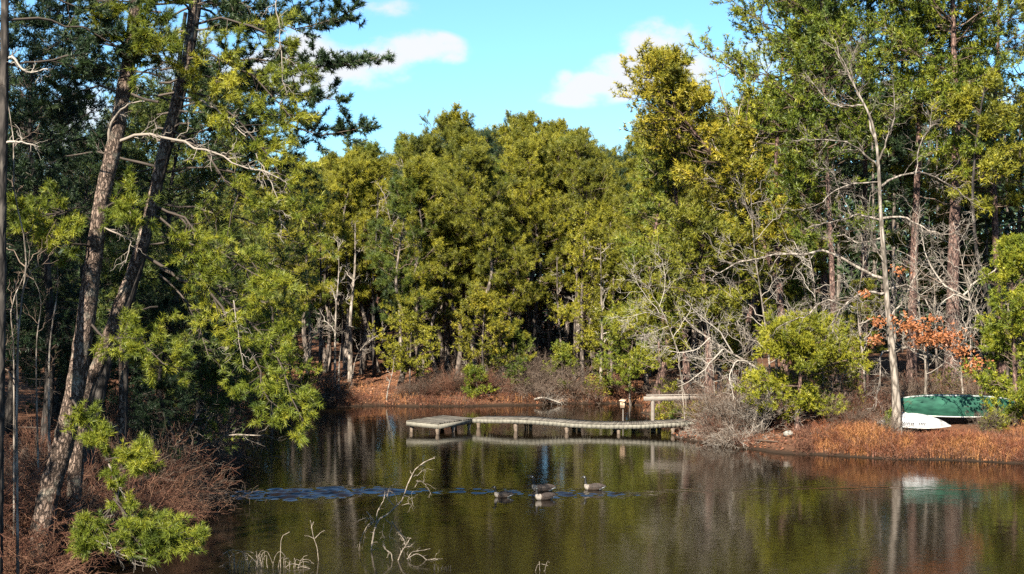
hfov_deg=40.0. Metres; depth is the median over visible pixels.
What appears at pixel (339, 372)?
bare sapling
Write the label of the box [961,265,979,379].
bare tree
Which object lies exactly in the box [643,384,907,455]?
fallen leaves
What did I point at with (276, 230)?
pine tree
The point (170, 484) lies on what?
bare shrub
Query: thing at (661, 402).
bare shrub
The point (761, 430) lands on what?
landing grass
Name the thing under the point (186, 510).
bare shrub
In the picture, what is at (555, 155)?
pine tree
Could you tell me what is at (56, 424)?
bare shrub
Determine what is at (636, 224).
pine tree
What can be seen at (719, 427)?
bare shrub
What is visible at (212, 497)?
bare shrub
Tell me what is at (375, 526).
dead branch
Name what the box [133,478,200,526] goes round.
bare shrub
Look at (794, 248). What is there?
bare tree
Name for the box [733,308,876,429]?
young pine
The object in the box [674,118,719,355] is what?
pine tree
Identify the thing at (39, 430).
bare shrub
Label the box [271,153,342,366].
pine tree
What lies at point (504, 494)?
goose
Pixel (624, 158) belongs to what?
pine tree
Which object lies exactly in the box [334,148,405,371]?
pine tree
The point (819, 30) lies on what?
tall pine
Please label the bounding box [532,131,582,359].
pine tree
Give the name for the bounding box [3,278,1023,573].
ground
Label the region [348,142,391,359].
pine tree
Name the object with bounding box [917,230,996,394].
bare tree
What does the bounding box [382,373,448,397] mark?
bare shrub
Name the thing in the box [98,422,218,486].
bare shrub
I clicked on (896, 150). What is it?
tall pine
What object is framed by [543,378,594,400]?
bare shrub
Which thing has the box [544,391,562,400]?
bare shrub
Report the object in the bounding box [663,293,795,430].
leaning birch
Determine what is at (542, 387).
bare shrub
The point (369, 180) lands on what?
pine tree
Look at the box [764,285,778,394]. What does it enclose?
bare tree
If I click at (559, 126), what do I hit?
pine tree
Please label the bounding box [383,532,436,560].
dead branch
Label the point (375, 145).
pine tree
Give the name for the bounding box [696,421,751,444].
bare shrub
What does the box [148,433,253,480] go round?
bare shrub
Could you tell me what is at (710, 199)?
pine tree
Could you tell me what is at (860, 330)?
bare tree
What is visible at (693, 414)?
bare shrub
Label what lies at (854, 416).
bare shrub
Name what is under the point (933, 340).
bare tree
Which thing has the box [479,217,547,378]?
pine tree
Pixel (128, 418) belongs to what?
bare shrub
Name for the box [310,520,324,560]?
dead branch
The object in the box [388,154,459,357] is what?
pine tree
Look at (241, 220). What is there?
white pine
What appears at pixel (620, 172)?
pine tree
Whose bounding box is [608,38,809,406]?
pine tree
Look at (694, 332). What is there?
pine tree
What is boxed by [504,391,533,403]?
bare shrub
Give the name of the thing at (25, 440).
bare shrub
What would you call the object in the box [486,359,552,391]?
bare shrub
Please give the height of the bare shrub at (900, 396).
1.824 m
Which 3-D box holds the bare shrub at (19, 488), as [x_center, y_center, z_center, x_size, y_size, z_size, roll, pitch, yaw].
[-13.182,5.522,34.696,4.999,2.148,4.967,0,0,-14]
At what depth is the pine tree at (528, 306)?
96.75 m
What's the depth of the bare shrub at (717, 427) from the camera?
62.45 m
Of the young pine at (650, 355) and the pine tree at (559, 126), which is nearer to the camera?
the young pine at (650, 355)
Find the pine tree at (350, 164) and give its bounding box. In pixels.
[313,147,385,376]
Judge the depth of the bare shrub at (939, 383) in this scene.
65.66 m
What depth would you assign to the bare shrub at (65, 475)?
39.05 m
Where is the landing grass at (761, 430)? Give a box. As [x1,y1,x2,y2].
[660,406,824,448]
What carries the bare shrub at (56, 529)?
on the ground at (763, 360)
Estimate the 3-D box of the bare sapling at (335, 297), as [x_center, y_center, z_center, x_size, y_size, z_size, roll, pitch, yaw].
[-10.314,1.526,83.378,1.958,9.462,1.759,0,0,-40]
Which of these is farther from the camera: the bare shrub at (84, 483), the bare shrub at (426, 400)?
the bare shrub at (426, 400)
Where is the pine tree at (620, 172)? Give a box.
[585,166,652,371]
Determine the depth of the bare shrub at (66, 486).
37.39 m
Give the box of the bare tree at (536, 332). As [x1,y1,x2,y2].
[530,281,542,364]
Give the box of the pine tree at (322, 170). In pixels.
[306,154,327,313]
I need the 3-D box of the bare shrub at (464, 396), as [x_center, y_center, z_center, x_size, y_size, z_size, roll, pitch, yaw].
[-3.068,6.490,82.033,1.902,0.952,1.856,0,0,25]
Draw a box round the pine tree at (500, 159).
[484,123,535,347]
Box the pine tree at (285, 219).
[259,191,315,369]
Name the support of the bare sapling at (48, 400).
on the ground at (763, 360)
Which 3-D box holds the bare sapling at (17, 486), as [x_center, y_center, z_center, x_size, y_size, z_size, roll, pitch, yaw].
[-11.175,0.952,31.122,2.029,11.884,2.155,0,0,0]
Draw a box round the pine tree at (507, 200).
[446,171,538,373]
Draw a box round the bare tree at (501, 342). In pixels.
[498,287,507,371]
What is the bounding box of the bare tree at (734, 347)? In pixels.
[704,315,759,394]
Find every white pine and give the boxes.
[0,0,147,450]
[0,0,154,573]
[4,104,88,436]
[5,237,44,404]
[6,100,106,417]
[7,0,396,490]
[7,55,84,380]
[7,109,180,420]
[12,250,99,428]
[35,143,114,368]
[48,85,201,430]
[58,141,166,392]
[82,63,291,469]
[84,102,198,369]
[91,222,165,372]
[105,256,223,472]
[136,133,273,368]
[146,226,255,427]
[160,192,266,418]
[183,262,253,427]
[189,136,284,321]
[216,220,274,412]
[220,210,272,397]
[237,241,278,374]
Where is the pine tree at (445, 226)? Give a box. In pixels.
[397,164,473,380]
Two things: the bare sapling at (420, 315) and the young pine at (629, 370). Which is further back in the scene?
the bare sapling at (420, 315)
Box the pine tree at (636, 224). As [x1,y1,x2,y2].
[603,141,701,392]
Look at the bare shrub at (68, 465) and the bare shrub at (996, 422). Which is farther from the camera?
the bare shrub at (996, 422)
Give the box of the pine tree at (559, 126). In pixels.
[535,115,584,355]
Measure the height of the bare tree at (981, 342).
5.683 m
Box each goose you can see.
[491,486,513,497]
[528,475,555,491]
[534,487,555,499]
[580,476,605,489]
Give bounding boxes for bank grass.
[240,379,647,409]
[810,407,1023,461]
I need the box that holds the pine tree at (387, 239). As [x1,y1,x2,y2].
[361,172,436,387]
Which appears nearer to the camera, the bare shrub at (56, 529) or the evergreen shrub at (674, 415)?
the bare shrub at (56, 529)
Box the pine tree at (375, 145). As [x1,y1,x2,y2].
[339,138,390,333]
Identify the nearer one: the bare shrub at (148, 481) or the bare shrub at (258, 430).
the bare shrub at (148, 481)
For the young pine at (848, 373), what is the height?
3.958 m
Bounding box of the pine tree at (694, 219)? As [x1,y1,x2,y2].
[623,194,782,395]
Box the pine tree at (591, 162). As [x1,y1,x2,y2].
[557,156,621,374]
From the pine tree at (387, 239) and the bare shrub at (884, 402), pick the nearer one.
the bare shrub at (884, 402)
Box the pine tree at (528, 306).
[506,125,552,361]
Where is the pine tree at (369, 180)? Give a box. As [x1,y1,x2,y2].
[318,158,394,374]
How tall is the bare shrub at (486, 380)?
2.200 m
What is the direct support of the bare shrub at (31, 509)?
on the ground at (763, 360)
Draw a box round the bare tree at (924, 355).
[860,186,978,394]
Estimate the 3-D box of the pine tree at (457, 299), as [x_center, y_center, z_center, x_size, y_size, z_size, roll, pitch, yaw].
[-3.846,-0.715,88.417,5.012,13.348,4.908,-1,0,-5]
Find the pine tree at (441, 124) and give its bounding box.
[419,108,480,310]
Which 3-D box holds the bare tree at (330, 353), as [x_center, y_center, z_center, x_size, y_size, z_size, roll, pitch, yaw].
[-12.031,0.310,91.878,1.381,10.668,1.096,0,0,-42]
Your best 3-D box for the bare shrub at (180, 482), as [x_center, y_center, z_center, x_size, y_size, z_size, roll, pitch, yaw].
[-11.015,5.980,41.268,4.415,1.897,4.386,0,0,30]
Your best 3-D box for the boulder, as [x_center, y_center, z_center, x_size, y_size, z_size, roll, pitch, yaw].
[11.807,6.273,60.220,0.437,0.283,0.374,0,0,0]
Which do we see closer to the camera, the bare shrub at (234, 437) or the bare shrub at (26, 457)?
the bare shrub at (26, 457)
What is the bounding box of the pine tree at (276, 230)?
[257,170,295,359]
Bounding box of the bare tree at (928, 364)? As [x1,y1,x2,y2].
[918,303,936,390]
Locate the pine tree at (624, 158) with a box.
[607,151,636,352]
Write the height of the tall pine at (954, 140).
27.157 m
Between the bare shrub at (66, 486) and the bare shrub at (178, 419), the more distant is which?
the bare shrub at (178, 419)
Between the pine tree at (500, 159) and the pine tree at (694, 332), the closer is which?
the pine tree at (694, 332)
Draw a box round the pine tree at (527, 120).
[492,109,555,354]
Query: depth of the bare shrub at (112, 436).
47.82 m
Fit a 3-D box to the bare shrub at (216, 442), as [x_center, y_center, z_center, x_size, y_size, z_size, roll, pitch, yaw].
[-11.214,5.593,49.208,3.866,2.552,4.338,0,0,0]
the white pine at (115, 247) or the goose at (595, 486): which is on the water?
the goose at (595, 486)
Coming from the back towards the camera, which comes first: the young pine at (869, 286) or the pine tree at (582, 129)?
the pine tree at (582, 129)
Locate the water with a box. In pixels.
[79,404,1023,573]
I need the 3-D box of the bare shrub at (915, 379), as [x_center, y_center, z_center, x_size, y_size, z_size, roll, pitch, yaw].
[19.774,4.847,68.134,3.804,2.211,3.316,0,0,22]
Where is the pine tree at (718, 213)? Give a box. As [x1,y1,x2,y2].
[698,116,760,359]
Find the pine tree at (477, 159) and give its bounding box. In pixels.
[435,142,535,367]
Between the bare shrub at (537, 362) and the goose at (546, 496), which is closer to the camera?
the goose at (546, 496)
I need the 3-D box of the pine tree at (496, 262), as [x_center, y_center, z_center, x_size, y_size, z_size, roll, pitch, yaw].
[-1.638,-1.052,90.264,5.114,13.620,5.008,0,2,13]
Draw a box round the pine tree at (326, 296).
[287,183,354,372]
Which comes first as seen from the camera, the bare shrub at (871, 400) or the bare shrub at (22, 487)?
the bare shrub at (22, 487)
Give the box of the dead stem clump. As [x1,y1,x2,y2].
[220,550,313,568]
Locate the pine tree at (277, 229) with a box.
[255,167,288,343]
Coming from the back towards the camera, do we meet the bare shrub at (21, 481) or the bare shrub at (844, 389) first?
the bare shrub at (844, 389)
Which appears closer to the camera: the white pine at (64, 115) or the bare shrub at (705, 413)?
the white pine at (64, 115)
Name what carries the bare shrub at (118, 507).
on the ground at (763, 360)
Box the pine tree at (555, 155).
[520,128,596,372]
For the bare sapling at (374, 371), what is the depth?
89.82 m
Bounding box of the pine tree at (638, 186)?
[614,167,678,375]
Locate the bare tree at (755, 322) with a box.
[740,281,761,387]
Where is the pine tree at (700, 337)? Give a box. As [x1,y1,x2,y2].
[697,138,727,359]
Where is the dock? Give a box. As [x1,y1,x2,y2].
[406,415,697,433]
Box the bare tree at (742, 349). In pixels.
[713,304,768,406]
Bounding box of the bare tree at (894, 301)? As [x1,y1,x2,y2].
[883,251,903,346]
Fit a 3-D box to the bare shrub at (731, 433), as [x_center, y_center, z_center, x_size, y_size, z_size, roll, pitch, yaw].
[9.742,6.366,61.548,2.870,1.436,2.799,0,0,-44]
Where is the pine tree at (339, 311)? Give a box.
[325,137,388,352]
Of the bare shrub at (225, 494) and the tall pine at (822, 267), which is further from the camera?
the tall pine at (822, 267)
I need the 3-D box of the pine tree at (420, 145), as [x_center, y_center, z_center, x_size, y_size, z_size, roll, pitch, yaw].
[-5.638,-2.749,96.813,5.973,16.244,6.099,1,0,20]
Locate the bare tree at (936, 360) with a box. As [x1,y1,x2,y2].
[927,274,942,380]
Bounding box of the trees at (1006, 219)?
[6,71,1023,371]
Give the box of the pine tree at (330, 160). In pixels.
[315,149,380,359]
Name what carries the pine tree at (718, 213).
on the ground at (763, 360)
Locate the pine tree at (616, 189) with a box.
[575,177,654,373]
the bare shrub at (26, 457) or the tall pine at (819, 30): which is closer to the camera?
the bare shrub at (26, 457)
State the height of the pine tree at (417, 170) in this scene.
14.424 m
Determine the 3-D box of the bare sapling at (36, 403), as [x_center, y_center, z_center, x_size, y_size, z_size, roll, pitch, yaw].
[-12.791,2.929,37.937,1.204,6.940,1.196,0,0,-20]
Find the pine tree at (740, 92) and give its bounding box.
[733,89,771,348]
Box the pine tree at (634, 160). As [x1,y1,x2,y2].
[620,128,670,371]
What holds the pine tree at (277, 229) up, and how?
on the ground at (763, 360)
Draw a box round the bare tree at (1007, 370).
[994,281,1017,377]
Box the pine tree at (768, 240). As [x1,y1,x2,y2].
[754,128,827,311]
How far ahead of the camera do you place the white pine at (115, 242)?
57.65 m
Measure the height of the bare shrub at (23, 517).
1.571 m
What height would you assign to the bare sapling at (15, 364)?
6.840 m
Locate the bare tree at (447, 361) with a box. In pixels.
[441,284,451,371]
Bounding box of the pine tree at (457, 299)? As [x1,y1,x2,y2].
[415,173,484,380]
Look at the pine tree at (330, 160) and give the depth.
97.26 m
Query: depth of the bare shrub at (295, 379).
80.76 m
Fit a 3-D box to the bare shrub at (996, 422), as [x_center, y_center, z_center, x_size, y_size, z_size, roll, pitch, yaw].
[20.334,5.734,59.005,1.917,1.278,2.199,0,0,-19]
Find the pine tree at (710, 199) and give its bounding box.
[669,160,740,370]
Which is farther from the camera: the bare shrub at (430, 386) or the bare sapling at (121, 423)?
the bare shrub at (430, 386)
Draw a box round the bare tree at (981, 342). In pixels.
[969,294,984,393]
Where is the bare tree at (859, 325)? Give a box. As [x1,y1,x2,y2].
[808,175,920,399]
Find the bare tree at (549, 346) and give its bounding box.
[545,264,552,365]
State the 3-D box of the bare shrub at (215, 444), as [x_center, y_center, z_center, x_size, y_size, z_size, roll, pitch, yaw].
[-10.157,5.468,49.449,5.296,3.115,4.720,0,0,-14]
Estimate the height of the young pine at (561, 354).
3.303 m
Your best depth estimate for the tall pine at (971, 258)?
85.85 m
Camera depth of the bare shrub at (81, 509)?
34.99 m
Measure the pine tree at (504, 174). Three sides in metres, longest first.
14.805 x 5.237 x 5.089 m
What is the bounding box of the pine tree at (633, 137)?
[615,130,668,360]
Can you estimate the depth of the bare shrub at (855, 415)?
60.10 m
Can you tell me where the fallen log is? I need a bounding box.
[751,439,778,441]
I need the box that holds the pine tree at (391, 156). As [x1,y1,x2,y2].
[365,147,421,363]
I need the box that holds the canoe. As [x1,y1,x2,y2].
[900,394,1014,417]
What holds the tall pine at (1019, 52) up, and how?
on the ground at (763, 360)
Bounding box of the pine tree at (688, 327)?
[658,232,714,360]
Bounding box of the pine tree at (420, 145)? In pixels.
[393,131,444,361]
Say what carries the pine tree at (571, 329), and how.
on the ground at (763, 360)
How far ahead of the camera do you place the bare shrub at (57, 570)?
31.64 m
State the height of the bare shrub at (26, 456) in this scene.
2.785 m
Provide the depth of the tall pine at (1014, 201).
75.86 m
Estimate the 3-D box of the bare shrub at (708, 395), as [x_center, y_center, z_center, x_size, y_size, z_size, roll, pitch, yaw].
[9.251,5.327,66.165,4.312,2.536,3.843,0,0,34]
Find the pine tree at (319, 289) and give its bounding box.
[265,180,354,383]
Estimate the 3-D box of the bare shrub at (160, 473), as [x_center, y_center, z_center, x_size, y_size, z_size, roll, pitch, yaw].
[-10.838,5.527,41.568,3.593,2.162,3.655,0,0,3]
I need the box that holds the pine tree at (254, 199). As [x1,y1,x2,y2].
[232,173,266,315]
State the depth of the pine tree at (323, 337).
95.78 m
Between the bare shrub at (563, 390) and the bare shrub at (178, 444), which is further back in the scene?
the bare shrub at (563, 390)
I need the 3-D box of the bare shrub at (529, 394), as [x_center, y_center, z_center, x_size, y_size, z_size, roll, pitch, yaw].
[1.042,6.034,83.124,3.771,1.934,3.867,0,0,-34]
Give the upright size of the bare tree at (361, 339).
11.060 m
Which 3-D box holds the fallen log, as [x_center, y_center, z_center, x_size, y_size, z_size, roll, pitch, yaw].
[10.774,6.579,60.091,0.130,0.189,1.975,0,0,-23]
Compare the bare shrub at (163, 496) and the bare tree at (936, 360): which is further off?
the bare tree at (936, 360)
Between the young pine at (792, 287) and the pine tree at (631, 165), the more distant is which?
the pine tree at (631, 165)
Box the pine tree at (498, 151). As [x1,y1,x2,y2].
[451,118,514,359]
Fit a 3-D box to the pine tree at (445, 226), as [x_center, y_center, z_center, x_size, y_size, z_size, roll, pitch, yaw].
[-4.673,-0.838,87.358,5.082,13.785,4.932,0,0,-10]
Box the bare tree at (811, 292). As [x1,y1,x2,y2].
[800,246,820,380]
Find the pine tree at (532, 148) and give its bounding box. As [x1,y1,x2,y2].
[497,134,574,349]
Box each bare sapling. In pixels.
[2,79,59,573]
[5,275,21,490]
[6,203,52,559]
[15,267,59,475]
[42,238,70,453]
[103,309,129,491]
[298,315,346,384]
[312,212,331,379]
[320,235,345,389]
[335,221,370,381]
[337,346,340,391]
[350,321,386,384]
[363,192,381,376]
[376,181,418,372]
[386,354,396,398]
[390,159,430,375]
[547,257,568,361]
[563,268,580,377]
[585,238,614,393]
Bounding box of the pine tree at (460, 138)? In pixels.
[424,121,509,375]
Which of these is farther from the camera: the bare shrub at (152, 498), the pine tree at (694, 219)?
the pine tree at (694, 219)
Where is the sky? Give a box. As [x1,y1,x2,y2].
[0,0,1023,275]
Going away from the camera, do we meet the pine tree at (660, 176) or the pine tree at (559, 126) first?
the pine tree at (660, 176)
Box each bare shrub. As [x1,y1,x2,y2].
[0,463,98,569]
[3,452,91,554]
[3,453,152,565]
[3,503,62,541]
[3,505,108,573]
[3,515,113,573]
[3,522,118,573]
[3,535,128,573]
[4,414,46,462]
[4,415,54,457]
[4,415,54,463]
[4,416,86,482]
[4,428,106,507]
[4,439,63,485]
[4,442,100,472]
[4,451,119,539]
[4,453,112,509]
[4,463,64,527]
[4,465,65,532]
[4,469,38,494]
[4,472,92,537]
[4,483,97,550]
[4,495,143,569]
[5,464,139,551]
[5,507,65,564]
[6,429,47,475]
[6,445,103,487]
[6,452,144,485]
[6,469,108,509]
[7,433,113,473]
[7,446,120,510]
[9,418,55,447]
[11,403,137,451]
[11,417,180,501]
[18,474,147,511]
[23,472,149,534]
[27,453,104,503]
[27,483,154,561]
[31,420,191,507]
[35,399,181,457]
[52,409,138,450]
[52,514,138,572]
[55,509,154,573]
[56,449,225,550]
[64,455,203,529]
[84,475,179,524]
[88,456,141,496]
[91,501,162,559]
[94,437,205,498]
[94,464,206,502]
[95,478,176,517]
[96,436,193,497]
[97,428,183,483]
[97,440,209,496]
[97,485,216,526]
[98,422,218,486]
[99,432,223,494]
[100,414,180,446]
[101,399,187,440]
[103,410,198,462]
[103,423,242,509]
[104,441,246,511]
[105,386,150,423]
[105,393,163,433]
[106,381,167,414]
[107,395,191,429]
[108,397,230,441]
[111,477,191,515]
[111,483,196,529]
[127,423,242,467]
[128,460,214,518]
[129,425,214,472]
[130,451,201,511]
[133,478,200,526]
[134,422,243,475]
[139,411,245,471]
[142,478,177,524]
[145,478,239,526]
[147,456,232,518]
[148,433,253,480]
[157,440,237,487]
[158,404,298,483]
[159,452,242,492]
[174,408,238,440]
[174,469,258,514]
[181,416,256,465]
[184,412,266,438]
[186,457,242,502]
[187,485,225,508]
[197,464,265,508]
[204,418,265,434]
[210,429,254,475]
[211,449,237,468]
[212,413,272,454]
[212,445,253,470]
[215,437,248,462]
[217,406,271,456]
[218,402,270,438]
[230,410,286,443]
[267,363,307,389]
[302,366,367,400]
[308,364,369,397]
[309,382,351,403]
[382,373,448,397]
[389,386,422,402]
[391,374,434,394]
[391,380,428,396]
[404,379,439,397]
[410,377,443,394]
[412,359,462,392]
[412,393,444,403]
[419,360,468,396]
[433,357,486,394]
[446,394,472,403]
[463,363,523,396]
[484,339,559,391]
[485,361,505,389]
[485,371,504,391]
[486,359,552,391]
[486,369,523,398]
[487,372,557,398]
[490,356,559,391]
[494,375,523,394]
[499,373,564,405]
[502,350,580,391]
[502,367,568,401]
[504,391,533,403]
[512,383,540,395]
[532,359,573,388]
[533,361,610,402]
[534,375,593,403]
[543,356,597,388]
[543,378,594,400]
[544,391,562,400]
[566,387,611,403]
[568,383,615,402]
[593,370,626,391]
[596,372,634,391]
[630,372,669,400]
[644,377,702,411]
[648,371,715,391]
[649,381,679,395]
[650,372,748,432]
[668,400,698,426]
[671,377,721,405]
[671,402,705,424]
[676,387,787,419]
[677,419,720,440]
[680,375,736,416]
[680,387,745,423]
[682,371,784,429]
[683,398,744,426]
[684,410,752,442]
[688,410,754,435]
[696,371,789,431]
[696,417,777,449]
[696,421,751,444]
[697,408,763,438]
[699,418,751,446]
[700,416,741,434]
[702,390,775,432]
[706,418,764,445]
[710,362,791,421]
[721,384,790,428]
[725,382,825,433]
[786,374,873,417]
[806,374,880,423]
[807,423,846,437]
[814,371,888,412]
[820,392,891,426]
[826,378,918,420]
[828,411,879,425]
[835,387,891,416]
[843,372,882,396]
[843,398,919,434]
[846,371,890,404]
[863,393,908,414]
[869,387,910,411]
[871,366,936,393]
[879,361,954,396]
[882,383,944,401]
[882,387,927,400]
[885,370,942,394]
[915,368,968,394]
[918,364,1008,395]
[929,367,983,393]
[938,377,980,394]
[942,365,987,394]
[965,399,1022,432]
[970,409,1015,430]
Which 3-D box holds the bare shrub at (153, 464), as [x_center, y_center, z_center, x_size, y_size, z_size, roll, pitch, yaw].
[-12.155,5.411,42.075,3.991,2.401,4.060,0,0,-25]
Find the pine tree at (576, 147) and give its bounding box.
[541,129,644,376]
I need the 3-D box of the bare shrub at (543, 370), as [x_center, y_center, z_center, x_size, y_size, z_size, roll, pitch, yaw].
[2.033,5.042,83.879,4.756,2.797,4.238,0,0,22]
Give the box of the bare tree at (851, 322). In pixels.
[837,269,853,385]
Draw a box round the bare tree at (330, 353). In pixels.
[327,265,334,370]
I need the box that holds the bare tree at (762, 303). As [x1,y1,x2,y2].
[686,159,800,413]
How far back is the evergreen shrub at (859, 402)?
61.80 m
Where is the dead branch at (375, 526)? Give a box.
[357,457,434,550]
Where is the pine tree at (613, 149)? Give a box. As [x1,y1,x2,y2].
[589,142,622,353]
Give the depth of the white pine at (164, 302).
43.72 m
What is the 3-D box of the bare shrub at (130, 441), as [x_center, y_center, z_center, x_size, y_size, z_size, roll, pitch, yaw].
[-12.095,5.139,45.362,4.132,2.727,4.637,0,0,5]
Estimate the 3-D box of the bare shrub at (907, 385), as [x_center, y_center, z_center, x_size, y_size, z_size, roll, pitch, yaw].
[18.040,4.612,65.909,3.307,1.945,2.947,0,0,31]
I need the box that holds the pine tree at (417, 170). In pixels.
[370,154,455,382]
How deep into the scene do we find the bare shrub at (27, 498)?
34.21 m
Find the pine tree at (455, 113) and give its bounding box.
[435,100,488,321]
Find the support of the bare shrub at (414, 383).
on the ground at (763, 360)
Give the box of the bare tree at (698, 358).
[680,295,755,401]
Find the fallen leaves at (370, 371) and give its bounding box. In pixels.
[244,367,646,407]
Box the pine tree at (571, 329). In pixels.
[536,136,595,354]
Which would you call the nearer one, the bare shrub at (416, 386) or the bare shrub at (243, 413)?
the bare shrub at (243, 413)
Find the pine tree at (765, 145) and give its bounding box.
[744,82,826,328]
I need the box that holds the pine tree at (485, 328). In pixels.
[469,125,496,351]
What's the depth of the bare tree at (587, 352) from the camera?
91.93 m
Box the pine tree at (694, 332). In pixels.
[642,145,719,375]
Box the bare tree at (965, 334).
[908,212,989,393]
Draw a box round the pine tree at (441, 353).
[424,151,493,368]
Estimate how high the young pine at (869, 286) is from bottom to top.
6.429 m
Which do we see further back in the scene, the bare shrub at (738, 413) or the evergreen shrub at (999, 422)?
the bare shrub at (738, 413)
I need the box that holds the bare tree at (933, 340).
[692,28,993,434]
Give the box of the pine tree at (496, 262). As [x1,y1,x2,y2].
[450,167,520,373]
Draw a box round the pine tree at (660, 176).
[610,42,731,405]
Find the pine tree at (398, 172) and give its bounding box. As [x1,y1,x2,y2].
[356,165,433,370]
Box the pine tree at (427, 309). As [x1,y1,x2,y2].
[391,127,448,350]
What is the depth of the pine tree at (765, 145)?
105.56 m
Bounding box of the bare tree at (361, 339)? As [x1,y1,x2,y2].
[360,215,368,368]
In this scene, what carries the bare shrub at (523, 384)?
on the ground at (763, 360)
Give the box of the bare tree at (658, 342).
[602,243,716,430]
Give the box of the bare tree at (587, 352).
[584,278,589,372]
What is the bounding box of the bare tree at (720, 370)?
[692,50,770,398]
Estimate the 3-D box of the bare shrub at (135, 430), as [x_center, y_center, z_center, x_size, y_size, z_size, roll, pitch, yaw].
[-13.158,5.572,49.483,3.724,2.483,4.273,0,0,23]
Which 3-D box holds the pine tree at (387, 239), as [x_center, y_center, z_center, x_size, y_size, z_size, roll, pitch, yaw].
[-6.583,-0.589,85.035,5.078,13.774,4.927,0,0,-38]
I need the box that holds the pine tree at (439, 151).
[396,131,470,361]
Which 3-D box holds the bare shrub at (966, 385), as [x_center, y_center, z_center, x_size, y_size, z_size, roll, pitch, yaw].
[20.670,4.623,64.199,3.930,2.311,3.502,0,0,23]
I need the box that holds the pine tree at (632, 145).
[622,128,667,343]
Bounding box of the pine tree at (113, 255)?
[77,9,342,466]
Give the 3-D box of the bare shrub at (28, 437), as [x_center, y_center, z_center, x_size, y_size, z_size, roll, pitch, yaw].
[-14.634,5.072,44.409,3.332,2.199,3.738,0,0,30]
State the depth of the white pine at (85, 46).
30.88 m
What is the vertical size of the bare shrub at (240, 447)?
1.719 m
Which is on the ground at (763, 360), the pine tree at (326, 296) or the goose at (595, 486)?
the pine tree at (326, 296)
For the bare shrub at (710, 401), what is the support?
on the ground at (763, 360)
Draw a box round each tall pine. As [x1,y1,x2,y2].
[686,0,849,396]
[703,100,827,388]
[729,0,938,392]
[762,20,876,382]
[776,0,956,390]
[857,0,1013,394]
[858,103,972,371]
[859,0,1023,393]
[896,154,1004,365]
[916,0,1023,378]
[927,67,1023,373]
[945,0,1023,202]
[958,231,1023,425]
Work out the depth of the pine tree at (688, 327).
97.89 m
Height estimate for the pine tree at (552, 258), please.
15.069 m
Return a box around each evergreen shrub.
[583,372,613,397]
[650,400,685,419]
[668,406,682,418]
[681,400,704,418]
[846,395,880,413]
[884,407,891,429]
[978,410,1010,433]
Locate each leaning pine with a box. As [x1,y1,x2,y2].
[6,0,289,573]
[63,0,340,561]
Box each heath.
[3,440,216,573]
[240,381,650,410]
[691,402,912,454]
[786,419,1023,461]
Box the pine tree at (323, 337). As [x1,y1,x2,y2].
[295,169,352,362]
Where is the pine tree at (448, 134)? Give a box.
[440,118,475,359]
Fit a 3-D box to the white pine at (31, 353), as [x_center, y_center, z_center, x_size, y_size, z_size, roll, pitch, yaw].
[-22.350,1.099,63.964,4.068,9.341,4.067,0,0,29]
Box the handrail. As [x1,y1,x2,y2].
[644,394,713,430]
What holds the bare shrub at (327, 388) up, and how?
on the ground at (763, 360)
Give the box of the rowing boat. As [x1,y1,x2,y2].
[881,413,950,428]
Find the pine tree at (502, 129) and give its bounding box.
[469,117,557,361]
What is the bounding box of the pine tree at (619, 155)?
[600,148,631,352]
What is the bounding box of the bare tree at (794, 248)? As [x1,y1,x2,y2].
[772,240,889,415]
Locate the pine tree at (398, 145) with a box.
[378,132,428,315]
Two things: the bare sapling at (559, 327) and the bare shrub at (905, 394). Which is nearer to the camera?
the bare shrub at (905, 394)
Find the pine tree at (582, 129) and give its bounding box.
[564,123,606,301]
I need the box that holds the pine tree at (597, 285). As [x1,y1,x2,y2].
[573,167,617,359]
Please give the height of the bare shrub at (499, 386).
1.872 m
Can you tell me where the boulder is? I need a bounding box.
[783,430,792,435]
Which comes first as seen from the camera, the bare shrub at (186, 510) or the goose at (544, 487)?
the bare shrub at (186, 510)
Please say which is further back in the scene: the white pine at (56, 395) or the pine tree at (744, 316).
the pine tree at (744, 316)
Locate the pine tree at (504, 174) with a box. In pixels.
[489,154,538,371]
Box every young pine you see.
[227,285,299,414]
[267,289,323,407]
[367,301,443,394]
[449,281,519,393]
[460,360,498,398]
[487,318,534,389]
[541,340,578,389]
[544,197,615,379]
[568,243,640,379]
[593,300,664,405]
[603,286,704,412]
[613,199,671,388]
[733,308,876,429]
[733,368,787,417]
[763,264,822,389]
[791,336,867,399]
[836,277,887,391]
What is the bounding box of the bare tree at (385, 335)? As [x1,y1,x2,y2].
[383,195,387,363]
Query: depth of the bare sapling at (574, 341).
89.18 m
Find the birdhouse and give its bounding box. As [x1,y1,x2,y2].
[619,399,626,420]
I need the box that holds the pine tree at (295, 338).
[274,168,323,360]
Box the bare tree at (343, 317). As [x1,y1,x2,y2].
[341,262,346,358]
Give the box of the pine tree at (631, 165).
[616,156,652,344]
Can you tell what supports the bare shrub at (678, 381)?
on the ground at (763, 360)
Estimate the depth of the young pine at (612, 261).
85.73 m
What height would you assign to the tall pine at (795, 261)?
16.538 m
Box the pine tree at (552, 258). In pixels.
[503,148,586,372]
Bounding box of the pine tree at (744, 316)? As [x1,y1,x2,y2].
[710,106,771,361]
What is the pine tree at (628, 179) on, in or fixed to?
on the ground at (763, 360)
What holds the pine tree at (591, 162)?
on the ground at (763, 360)
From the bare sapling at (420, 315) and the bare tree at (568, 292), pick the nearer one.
the bare sapling at (420, 315)
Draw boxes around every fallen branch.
[165,395,217,456]
[186,408,285,464]
[534,387,566,404]
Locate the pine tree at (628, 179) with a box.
[603,173,650,358]
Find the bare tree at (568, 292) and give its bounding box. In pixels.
[563,265,572,368]
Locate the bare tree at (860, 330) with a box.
[850,300,865,386]

